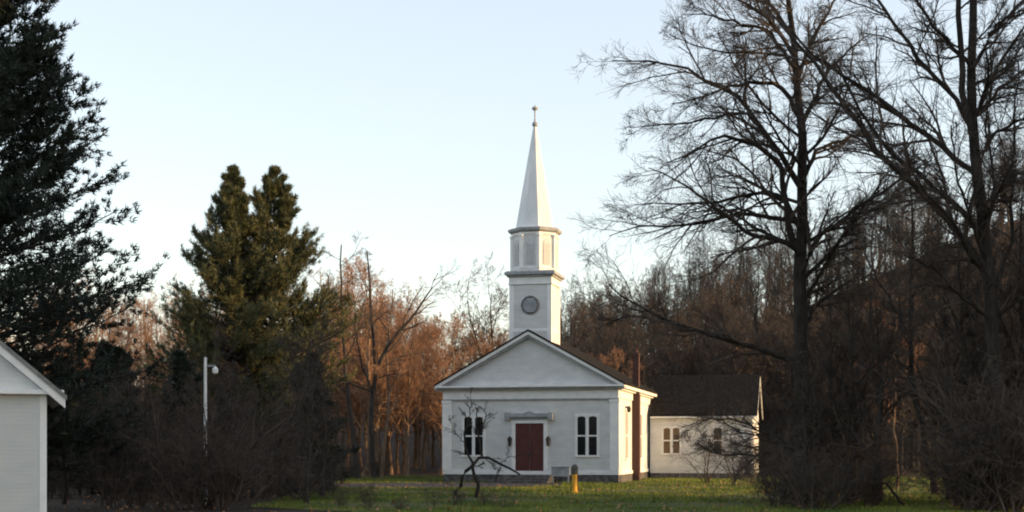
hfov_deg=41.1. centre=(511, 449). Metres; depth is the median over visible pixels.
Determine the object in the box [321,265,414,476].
bare tree
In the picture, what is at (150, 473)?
bare shrub
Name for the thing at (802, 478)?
bare shrub
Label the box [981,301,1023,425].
bare tree
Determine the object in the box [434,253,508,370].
bare tree
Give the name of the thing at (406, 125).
sky
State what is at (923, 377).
bare tree
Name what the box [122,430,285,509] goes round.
bare shrub
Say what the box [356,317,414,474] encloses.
bare tree
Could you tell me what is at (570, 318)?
bare tree
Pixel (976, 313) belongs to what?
bare tree
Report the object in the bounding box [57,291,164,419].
bare tree
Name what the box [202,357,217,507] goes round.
lamp post
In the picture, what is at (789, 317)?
bare tree
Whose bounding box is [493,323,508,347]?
bare tree
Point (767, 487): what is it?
bare shrub
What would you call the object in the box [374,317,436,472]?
bare tree
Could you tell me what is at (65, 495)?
bare sapling
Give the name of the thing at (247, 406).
bare sapling
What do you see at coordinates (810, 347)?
bare tree
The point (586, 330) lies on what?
bare tree
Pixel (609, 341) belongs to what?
bare tree
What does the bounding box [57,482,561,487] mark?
driveway
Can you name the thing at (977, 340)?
bare tree
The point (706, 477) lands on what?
bare shrub
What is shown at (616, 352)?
bare tree
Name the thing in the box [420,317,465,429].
bare tree
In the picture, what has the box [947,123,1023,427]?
bare tree
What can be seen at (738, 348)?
bare tree
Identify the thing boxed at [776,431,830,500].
bare shrub
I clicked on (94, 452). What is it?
bare sapling
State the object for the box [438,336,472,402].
bare tree
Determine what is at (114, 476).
bare shrub
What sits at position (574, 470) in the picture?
marker post
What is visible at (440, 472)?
bare tree
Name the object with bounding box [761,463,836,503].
bare shrub
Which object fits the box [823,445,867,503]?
bare shrub
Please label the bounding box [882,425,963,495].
bare shrub
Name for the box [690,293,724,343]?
bare tree
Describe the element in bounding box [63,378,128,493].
young hemlock
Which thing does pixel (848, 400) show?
bare tree
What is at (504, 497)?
bare shrub
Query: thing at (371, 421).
bare tree
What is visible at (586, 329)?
bare tree
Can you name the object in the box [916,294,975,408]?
bare tree
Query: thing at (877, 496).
bare shrub
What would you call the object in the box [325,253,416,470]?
bare tree
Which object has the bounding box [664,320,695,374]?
bare tree
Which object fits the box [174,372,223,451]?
bare sapling
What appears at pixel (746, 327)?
bare tree
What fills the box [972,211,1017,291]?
bare tree
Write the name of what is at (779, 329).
bare tree
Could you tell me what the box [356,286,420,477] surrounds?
bare tree
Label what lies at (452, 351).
bare tree
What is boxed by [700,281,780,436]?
bare tree
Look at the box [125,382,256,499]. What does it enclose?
bare shrub
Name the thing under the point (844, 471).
bare shrub
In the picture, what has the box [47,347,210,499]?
bare shrub
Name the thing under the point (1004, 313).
bare tree
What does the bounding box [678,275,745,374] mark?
bare tree
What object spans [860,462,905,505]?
dead branch
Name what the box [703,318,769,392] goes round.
bare tree
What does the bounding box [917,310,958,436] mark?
bare tree
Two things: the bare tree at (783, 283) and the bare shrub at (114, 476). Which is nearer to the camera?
the bare shrub at (114, 476)
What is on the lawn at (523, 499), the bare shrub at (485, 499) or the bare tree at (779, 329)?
the bare shrub at (485, 499)
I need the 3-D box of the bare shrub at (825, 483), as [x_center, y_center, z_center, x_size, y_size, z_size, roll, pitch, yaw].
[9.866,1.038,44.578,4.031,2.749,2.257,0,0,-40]
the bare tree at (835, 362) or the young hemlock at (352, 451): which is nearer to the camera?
the young hemlock at (352, 451)
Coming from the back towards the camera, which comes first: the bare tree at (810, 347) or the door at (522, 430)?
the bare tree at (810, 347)
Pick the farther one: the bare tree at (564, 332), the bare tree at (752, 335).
the bare tree at (564, 332)
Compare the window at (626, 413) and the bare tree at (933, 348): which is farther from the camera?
the bare tree at (933, 348)
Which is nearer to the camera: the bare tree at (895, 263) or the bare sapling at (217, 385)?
the bare sapling at (217, 385)
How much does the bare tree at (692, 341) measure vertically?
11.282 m
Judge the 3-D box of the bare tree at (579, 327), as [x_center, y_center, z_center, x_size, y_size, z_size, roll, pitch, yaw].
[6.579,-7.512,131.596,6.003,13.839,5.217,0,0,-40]
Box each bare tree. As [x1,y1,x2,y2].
[10,267,93,373]
[32,284,126,367]
[37,266,98,373]
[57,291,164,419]
[92,314,120,341]
[107,298,157,396]
[118,289,197,396]
[134,309,178,386]
[140,291,211,405]
[144,272,226,398]
[261,288,357,421]
[301,231,379,478]
[306,268,356,445]
[310,304,365,435]
[318,313,394,474]
[319,269,363,445]
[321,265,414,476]
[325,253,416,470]
[326,249,460,477]
[328,262,406,475]
[333,314,348,447]
[337,289,396,471]
[337,303,363,464]
[339,308,380,465]
[343,275,432,445]
[350,294,424,473]
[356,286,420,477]
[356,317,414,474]
[361,298,432,472]
[362,308,438,476]
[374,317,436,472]
[397,312,466,475]
[400,294,431,467]
[402,313,449,456]
[409,313,462,470]
[409,321,436,468]
[418,311,473,429]
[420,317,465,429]
[420,329,468,465]
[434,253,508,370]
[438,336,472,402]
[439,323,490,368]
[444,322,465,366]
[458,332,508,366]
[460,327,482,365]
[461,324,500,362]
[480,343,494,354]
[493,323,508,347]
[494,330,507,346]
[560,292,602,357]
[560,299,582,346]
[560,300,612,356]
[560,303,572,337]
[560,306,604,348]
[560,307,579,346]
[565,292,606,353]
[570,299,611,359]
[571,0,965,495]
[573,303,634,369]
[577,295,621,366]
[577,311,597,358]
[577,334,604,360]
[584,291,651,386]
[588,270,663,409]
[593,280,638,347]
[593,313,640,371]
[596,354,614,366]
[599,354,645,382]
[600,275,633,347]
[601,299,642,383]
[604,346,631,377]
[610,292,648,370]
[614,288,649,371]
[616,268,667,379]
[621,321,647,373]
[626,284,689,402]
[630,303,684,374]
[632,307,679,400]
[640,278,700,374]
[646,335,678,388]
[647,310,701,374]
[648,304,695,378]
[660,332,703,374]
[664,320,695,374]
[667,285,695,364]
[667,307,712,370]
[671,309,708,374]
[675,289,724,374]
[676,278,720,372]
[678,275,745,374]
[687,334,713,374]
[688,257,735,351]
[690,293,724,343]
[693,254,751,364]
[700,270,752,374]
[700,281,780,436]
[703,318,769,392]
[708,305,786,415]
[710,317,764,433]
[715,303,786,469]
[718,0,1023,455]
[725,310,783,385]
[728,289,752,357]
[728,304,770,373]
[734,292,793,471]
[746,292,789,389]
[751,306,810,418]
[752,289,840,416]
[753,310,795,432]
[757,269,793,379]
[757,277,867,498]
[758,335,817,492]
[759,339,827,498]
[760,243,915,503]
[760,250,793,337]
[761,296,793,449]
[762,262,808,334]
[762,319,835,394]
[762,341,789,462]
[768,314,793,432]
[770,326,844,500]
[771,333,836,504]
[776,321,828,429]
[783,308,857,456]
[788,309,839,446]
[808,268,911,501]
[809,257,849,329]
[812,292,841,377]
[814,274,919,504]
[815,270,859,421]
[818,295,875,451]
[820,251,864,346]
[822,259,926,501]
[826,321,858,426]
[829,260,865,329]
[832,243,878,358]
[835,165,972,494]
[835,306,869,433]
[847,301,928,473]
[851,240,897,324]
[854,258,889,336]
[862,278,934,468]
[864,238,903,318]
[872,277,896,320]
[878,228,919,318]
[878,302,901,439]
[882,204,1008,447]
[886,216,1022,506]
[888,321,941,467]
[892,244,932,307]
[893,293,973,501]
[899,231,957,322]
[902,288,940,414]
[904,291,934,364]
[907,324,942,449]
[911,312,965,440]
[914,221,951,320]
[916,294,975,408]
[916,311,965,450]
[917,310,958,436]
[922,260,1017,439]
[931,285,1023,504]
[938,205,1023,435]
[939,257,977,342]
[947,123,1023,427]
[949,211,999,285]
[949,230,1023,449]
[952,250,1023,392]
[964,245,981,317]
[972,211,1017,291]
[981,212,1023,310]
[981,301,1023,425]
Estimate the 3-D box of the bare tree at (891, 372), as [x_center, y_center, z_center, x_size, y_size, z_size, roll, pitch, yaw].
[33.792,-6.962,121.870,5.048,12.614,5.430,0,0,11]
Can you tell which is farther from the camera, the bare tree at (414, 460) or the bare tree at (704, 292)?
the bare tree at (704, 292)
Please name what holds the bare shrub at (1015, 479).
on the lawn at (523, 499)
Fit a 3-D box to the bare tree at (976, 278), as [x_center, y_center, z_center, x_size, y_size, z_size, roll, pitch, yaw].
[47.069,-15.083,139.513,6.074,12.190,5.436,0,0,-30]
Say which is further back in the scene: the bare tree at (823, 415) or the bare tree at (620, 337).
the bare tree at (620, 337)
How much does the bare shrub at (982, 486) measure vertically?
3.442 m
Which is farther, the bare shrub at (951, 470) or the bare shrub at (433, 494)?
the bare shrub at (433, 494)
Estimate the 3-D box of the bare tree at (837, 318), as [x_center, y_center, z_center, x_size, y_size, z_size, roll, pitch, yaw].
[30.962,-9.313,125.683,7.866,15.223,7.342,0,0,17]
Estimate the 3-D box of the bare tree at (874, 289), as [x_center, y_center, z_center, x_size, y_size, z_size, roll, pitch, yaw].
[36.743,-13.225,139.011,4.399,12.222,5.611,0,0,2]
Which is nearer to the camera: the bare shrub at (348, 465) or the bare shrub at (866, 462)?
the bare shrub at (866, 462)
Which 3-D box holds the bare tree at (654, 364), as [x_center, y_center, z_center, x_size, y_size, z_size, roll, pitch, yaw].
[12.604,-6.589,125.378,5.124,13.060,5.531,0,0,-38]
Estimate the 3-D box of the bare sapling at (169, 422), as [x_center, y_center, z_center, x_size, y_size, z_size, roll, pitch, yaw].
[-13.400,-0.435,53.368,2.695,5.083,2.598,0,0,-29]
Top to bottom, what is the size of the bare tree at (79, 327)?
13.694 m
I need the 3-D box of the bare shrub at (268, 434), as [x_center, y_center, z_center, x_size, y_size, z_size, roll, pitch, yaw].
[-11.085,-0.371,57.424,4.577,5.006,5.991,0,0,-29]
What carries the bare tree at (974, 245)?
on the ground at (77, 504)
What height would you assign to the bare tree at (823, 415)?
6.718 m
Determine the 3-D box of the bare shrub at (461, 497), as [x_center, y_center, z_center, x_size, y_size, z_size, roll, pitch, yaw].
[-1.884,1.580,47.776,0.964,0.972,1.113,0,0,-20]
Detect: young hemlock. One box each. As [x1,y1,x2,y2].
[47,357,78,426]
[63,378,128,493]
[71,340,141,427]
[102,344,160,485]
[148,348,210,490]
[268,351,362,491]
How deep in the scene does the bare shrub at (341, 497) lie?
47.20 m
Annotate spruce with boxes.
[0,0,176,482]
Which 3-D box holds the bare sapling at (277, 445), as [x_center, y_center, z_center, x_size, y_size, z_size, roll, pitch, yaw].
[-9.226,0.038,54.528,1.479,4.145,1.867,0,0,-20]
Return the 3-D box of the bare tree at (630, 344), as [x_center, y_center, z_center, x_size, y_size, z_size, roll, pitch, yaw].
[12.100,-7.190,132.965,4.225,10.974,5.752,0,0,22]
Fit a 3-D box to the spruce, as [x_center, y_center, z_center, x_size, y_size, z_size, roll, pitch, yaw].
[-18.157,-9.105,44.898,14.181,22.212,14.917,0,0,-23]
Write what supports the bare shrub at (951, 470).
on the lawn at (523, 499)
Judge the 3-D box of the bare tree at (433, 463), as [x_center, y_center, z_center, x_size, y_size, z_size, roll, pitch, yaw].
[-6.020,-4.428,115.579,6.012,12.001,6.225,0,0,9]
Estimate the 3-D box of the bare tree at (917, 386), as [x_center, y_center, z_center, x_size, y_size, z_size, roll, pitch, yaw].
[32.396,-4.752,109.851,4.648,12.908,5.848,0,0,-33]
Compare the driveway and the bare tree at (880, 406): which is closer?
the bare tree at (880, 406)
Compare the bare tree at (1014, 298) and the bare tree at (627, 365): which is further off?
the bare tree at (627, 365)
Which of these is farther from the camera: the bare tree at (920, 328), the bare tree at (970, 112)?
the bare tree at (920, 328)
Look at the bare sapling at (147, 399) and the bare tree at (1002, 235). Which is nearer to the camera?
the bare sapling at (147, 399)
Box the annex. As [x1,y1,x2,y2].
[650,374,762,478]
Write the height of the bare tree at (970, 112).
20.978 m
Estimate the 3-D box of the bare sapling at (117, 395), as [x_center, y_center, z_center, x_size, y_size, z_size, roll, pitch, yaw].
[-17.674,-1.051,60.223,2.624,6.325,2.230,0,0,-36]
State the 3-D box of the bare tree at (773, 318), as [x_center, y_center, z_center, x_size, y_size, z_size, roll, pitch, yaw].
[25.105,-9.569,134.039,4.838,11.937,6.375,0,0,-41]
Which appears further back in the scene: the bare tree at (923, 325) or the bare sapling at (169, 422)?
the bare tree at (923, 325)
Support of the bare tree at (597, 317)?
on the ground at (77, 504)
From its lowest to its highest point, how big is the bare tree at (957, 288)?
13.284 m
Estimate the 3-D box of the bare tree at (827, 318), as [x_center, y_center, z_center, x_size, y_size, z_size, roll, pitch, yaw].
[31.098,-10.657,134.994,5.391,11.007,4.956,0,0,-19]
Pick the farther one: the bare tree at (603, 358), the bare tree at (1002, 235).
the bare tree at (1002, 235)
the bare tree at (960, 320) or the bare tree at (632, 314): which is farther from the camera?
the bare tree at (632, 314)
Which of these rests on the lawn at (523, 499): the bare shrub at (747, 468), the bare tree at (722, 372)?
the bare shrub at (747, 468)
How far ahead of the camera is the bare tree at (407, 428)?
100.31 m
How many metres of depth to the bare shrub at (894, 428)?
43.04 m
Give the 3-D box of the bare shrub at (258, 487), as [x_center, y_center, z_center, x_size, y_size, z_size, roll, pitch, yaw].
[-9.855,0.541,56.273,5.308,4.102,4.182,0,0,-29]
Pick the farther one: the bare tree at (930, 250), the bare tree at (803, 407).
the bare tree at (930, 250)
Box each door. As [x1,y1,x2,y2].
[516,423,528,470]
[530,423,542,470]
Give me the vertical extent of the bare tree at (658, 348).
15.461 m
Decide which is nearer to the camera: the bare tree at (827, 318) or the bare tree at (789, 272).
the bare tree at (827, 318)
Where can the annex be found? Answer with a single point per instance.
(664, 431)
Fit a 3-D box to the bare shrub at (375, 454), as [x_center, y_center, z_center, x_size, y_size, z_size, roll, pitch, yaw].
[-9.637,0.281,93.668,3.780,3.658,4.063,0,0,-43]
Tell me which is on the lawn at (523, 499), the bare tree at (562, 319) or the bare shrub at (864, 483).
the bare shrub at (864, 483)
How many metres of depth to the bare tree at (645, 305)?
138.57 m
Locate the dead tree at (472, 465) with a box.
[442,387,527,497]
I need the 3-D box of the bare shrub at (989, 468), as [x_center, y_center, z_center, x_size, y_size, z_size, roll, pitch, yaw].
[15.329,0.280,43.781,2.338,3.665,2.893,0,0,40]
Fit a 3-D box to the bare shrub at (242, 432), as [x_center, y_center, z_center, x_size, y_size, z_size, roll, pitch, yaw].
[-11.347,-0.139,51.984,6.595,4.527,5.311,0,0,-3]
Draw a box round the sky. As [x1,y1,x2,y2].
[0,0,1023,384]
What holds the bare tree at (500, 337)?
on the ground at (77, 504)
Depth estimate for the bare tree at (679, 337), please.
124.90 m
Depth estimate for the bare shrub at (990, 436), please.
43.46 m
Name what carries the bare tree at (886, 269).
on the ground at (77, 504)
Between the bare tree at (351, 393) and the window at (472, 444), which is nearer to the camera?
the window at (472, 444)
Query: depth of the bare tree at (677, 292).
136.84 m
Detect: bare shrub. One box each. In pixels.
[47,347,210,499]
[47,412,101,497]
[47,461,127,498]
[48,451,102,494]
[69,389,189,507]
[70,365,161,418]
[84,363,325,509]
[90,410,201,498]
[95,375,203,506]
[95,416,175,508]
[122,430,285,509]
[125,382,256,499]
[128,423,219,502]
[129,384,227,510]
[134,389,298,499]
[145,405,246,509]
[165,402,300,504]
[179,414,313,510]
[201,384,301,496]
[207,388,293,496]
[237,415,334,498]
[247,440,354,500]
[265,451,348,499]
[281,428,362,493]
[303,443,344,495]
[332,485,351,506]
[341,454,366,475]
[342,445,353,477]
[351,430,397,473]
[351,475,382,508]
[375,456,398,477]
[390,495,411,509]
[418,477,451,506]
[443,482,470,505]
[472,485,495,505]
[487,485,522,507]
[667,422,730,482]
[698,399,768,485]
[713,445,853,507]
[729,440,764,482]
[731,432,795,500]
[743,412,811,504]
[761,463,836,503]
[763,394,938,504]
[763,406,868,510]
[764,440,875,509]
[769,446,887,507]
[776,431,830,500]
[821,423,889,499]
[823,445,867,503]
[826,423,902,499]
[827,428,909,497]
[835,451,899,506]
[839,410,926,505]
[851,340,1023,510]
[851,439,894,486]
[871,334,1023,511]
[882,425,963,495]
[891,402,1023,510]
[894,359,1023,511]
[898,437,954,496]
[912,417,997,510]
[923,369,1023,510]
[931,422,1023,511]
[937,395,1023,510]
[952,401,1023,511]
[959,409,1019,506]
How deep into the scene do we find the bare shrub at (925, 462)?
54.43 m
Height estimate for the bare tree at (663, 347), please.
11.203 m
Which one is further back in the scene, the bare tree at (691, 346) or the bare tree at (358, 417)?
the bare tree at (691, 346)
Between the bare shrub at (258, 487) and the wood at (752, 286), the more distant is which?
the wood at (752, 286)
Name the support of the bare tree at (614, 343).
on the ground at (77, 504)
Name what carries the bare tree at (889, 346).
on the lawn at (523, 499)
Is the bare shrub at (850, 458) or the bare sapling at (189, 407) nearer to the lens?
the bare shrub at (850, 458)
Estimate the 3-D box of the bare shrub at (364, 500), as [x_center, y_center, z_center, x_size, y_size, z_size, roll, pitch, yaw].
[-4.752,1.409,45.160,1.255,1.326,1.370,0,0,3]
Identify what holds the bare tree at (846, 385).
on the lawn at (523, 499)
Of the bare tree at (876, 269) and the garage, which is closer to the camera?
the garage
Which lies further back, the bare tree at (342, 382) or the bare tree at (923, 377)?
the bare tree at (923, 377)
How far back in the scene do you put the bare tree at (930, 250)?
146.98 m
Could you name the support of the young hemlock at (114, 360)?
on the ground at (77, 504)
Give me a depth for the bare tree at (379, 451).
111.39 m
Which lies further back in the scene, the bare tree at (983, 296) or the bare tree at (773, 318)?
the bare tree at (773, 318)
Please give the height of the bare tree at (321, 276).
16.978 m
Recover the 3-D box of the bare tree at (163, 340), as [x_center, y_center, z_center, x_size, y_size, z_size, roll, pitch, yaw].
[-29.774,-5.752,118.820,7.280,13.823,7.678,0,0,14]
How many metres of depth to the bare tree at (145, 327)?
114.24 m
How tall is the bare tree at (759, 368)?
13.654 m
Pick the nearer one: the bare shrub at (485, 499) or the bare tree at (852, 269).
the bare shrub at (485, 499)
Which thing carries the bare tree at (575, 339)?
on the ground at (77, 504)
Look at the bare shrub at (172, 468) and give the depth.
44.92 m
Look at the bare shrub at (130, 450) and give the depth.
47.30 m
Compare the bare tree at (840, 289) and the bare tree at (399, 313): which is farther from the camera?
the bare tree at (840, 289)
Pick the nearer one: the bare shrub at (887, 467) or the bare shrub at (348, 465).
the bare shrub at (887, 467)
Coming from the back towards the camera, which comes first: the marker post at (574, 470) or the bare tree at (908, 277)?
the bare tree at (908, 277)
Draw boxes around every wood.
[2,290,508,447]
[560,121,1023,376]
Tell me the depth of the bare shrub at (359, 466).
95.32 m
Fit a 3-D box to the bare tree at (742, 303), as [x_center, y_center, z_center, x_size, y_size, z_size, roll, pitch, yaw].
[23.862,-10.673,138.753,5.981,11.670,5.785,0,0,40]
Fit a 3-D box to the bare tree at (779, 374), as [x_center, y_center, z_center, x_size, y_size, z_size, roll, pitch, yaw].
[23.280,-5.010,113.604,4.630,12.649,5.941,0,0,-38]
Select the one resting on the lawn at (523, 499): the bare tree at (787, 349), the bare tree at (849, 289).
the bare tree at (787, 349)
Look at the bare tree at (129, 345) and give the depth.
105.83 m
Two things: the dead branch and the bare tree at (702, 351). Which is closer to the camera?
the dead branch
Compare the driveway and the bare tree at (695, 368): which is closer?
the driveway
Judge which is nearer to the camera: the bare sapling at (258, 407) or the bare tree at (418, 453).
the bare sapling at (258, 407)
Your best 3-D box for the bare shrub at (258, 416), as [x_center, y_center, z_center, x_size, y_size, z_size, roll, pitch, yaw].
[-10.387,0.440,49.553,5.286,4.376,4.412,0,0,9]
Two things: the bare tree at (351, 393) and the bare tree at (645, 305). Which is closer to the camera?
the bare tree at (351, 393)
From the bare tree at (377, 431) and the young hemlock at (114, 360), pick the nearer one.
the young hemlock at (114, 360)
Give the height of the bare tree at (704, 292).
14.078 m
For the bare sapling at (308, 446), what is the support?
on the lawn at (523, 499)
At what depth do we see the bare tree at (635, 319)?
142.04 m
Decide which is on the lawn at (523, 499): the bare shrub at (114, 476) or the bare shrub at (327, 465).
the bare shrub at (327, 465)
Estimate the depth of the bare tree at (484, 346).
102.50 m
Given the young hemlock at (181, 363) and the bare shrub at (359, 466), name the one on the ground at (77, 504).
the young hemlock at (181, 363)
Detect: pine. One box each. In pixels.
[127,163,327,451]
[183,164,362,486]
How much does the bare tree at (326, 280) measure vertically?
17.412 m
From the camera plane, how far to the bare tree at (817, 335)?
107.94 m
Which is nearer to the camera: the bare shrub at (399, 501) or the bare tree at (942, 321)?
the bare shrub at (399, 501)
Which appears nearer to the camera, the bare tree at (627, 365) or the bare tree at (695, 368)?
the bare tree at (627, 365)
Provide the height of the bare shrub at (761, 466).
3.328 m
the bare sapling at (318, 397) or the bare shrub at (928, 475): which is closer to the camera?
the bare shrub at (928, 475)
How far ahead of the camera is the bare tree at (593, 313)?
139.45 m
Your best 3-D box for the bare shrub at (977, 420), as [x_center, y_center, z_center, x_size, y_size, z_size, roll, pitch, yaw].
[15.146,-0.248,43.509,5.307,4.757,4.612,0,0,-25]
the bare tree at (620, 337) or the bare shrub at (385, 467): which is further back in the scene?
the bare tree at (620, 337)
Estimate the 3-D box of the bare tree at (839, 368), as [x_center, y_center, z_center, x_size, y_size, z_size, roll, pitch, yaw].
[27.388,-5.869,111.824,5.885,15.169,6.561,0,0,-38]
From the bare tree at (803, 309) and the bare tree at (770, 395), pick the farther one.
the bare tree at (770, 395)
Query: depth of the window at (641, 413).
89.64 m
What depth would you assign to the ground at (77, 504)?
61.95 m
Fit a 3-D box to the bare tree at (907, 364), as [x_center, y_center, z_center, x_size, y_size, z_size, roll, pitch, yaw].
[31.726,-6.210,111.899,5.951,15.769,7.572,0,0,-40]
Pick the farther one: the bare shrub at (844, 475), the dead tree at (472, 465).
the dead tree at (472, 465)
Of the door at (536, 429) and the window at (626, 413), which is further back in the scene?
the window at (626, 413)
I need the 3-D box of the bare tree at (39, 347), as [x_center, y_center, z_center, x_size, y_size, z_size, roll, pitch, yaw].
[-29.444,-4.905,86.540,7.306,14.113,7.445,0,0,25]
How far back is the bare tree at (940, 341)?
116.79 m
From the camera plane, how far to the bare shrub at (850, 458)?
50.45 m
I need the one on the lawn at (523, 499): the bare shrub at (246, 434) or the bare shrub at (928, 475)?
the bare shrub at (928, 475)
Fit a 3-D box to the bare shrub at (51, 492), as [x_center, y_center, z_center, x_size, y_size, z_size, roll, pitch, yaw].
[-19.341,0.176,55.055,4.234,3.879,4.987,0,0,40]
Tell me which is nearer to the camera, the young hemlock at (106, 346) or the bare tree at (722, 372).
the young hemlock at (106, 346)
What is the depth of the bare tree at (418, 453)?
113.59 m
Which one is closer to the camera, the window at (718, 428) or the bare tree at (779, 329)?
the window at (718, 428)
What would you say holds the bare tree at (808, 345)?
on the ground at (77, 504)
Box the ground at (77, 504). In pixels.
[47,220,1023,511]
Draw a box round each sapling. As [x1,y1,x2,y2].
[40,345,93,503]
[76,384,125,499]
[82,354,134,494]
[110,371,155,499]
[111,372,160,499]
[140,376,190,500]
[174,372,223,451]
[177,399,213,459]
[182,314,267,505]
[207,351,267,498]
[225,385,271,498]
[225,392,260,500]
[263,307,351,496]
[264,400,301,499]
[275,320,345,502]
[854,285,927,489]
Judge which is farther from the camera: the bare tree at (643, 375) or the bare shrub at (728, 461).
the bare tree at (643, 375)
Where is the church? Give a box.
[434,105,657,482]
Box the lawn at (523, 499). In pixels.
[242,477,1023,511]
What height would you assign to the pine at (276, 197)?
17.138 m
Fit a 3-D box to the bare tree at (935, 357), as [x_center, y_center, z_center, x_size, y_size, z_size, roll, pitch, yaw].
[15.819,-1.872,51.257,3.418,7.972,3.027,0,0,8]
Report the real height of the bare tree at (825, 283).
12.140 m
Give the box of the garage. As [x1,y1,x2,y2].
[0,340,66,511]
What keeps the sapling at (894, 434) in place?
on the lawn at (523, 499)
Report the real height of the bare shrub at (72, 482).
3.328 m
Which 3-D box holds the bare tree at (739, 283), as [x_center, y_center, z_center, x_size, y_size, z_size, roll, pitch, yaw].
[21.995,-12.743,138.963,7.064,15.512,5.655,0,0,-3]
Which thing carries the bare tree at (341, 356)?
on the lawn at (523, 499)
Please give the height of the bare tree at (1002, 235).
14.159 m
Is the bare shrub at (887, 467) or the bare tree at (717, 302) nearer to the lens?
the bare shrub at (887, 467)
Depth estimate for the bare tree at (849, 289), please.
135.24 m
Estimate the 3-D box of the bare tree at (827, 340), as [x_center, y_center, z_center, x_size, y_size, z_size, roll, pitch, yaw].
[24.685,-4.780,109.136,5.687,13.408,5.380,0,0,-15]
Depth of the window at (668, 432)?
92.24 m
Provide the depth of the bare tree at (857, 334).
122.91 m
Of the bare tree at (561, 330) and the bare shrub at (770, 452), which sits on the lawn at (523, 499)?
the bare shrub at (770, 452)
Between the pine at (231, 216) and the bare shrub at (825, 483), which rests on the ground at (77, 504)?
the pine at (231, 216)
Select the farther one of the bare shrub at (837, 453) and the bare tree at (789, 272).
the bare tree at (789, 272)
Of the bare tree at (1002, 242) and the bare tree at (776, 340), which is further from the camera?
the bare tree at (1002, 242)
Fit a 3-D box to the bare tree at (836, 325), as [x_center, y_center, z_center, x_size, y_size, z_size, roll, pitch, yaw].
[11.813,-2.456,52.630,4.463,9.160,3.678,0,0,-38]
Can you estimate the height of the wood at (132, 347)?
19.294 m
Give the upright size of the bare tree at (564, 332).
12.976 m
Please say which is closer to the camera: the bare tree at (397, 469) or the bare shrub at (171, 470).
the bare shrub at (171, 470)
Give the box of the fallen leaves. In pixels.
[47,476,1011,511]
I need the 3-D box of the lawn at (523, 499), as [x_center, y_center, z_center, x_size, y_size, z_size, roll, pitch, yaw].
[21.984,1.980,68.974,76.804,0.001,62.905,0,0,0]
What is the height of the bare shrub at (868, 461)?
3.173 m
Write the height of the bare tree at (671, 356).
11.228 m
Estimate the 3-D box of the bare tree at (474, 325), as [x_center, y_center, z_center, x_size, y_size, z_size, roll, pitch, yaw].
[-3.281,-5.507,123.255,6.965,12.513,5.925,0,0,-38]
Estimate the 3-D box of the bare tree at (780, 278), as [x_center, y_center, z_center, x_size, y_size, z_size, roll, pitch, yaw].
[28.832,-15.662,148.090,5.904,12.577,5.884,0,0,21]
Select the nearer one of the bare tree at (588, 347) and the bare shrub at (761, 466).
the bare shrub at (761, 466)
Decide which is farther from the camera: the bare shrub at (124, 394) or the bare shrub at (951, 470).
the bare shrub at (124, 394)
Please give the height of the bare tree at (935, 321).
12.162 m
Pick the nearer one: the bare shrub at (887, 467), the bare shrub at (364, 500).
the bare shrub at (364, 500)
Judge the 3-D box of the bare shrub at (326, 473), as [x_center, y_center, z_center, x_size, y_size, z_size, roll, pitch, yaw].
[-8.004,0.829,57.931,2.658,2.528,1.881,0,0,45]
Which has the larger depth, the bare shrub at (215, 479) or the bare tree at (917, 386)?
the bare tree at (917, 386)
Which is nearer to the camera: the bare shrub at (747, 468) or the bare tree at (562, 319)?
the bare shrub at (747, 468)
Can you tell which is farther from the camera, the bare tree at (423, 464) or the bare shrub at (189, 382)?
the bare tree at (423, 464)
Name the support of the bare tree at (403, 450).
on the ground at (77, 504)
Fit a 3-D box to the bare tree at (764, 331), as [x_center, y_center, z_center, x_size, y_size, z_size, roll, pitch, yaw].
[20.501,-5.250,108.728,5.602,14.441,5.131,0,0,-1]
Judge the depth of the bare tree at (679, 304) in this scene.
139.93 m
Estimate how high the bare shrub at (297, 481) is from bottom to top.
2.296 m
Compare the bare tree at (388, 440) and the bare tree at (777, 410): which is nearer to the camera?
the bare tree at (777, 410)
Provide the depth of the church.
81.47 m
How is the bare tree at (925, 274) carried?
on the ground at (77, 504)
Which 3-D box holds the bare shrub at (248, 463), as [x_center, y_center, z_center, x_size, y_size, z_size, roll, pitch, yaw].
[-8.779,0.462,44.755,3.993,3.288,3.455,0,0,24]
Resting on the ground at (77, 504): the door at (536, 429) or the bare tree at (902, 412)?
the bare tree at (902, 412)
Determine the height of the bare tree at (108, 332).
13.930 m
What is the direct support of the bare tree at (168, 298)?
on the ground at (77, 504)
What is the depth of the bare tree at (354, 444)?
90.09 m
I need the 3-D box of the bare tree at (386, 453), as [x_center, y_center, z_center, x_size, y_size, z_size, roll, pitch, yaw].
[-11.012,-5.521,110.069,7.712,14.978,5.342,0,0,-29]
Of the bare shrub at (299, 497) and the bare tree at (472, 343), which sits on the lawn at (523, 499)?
the bare shrub at (299, 497)
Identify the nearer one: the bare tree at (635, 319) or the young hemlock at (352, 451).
the young hemlock at (352, 451)
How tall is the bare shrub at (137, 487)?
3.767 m
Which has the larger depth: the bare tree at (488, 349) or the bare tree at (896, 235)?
the bare tree at (488, 349)
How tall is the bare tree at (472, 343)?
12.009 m
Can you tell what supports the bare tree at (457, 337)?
on the ground at (77, 504)
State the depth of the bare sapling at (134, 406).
54.24 m
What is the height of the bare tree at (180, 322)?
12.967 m
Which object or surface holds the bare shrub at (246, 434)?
on the ground at (77, 504)
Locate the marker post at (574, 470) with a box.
[571,464,577,492]
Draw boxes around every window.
[461,415,485,456]
[574,414,599,456]
[625,410,628,459]
[641,413,642,459]
[661,426,681,454]
[711,426,723,454]
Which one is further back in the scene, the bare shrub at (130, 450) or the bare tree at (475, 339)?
the bare tree at (475, 339)

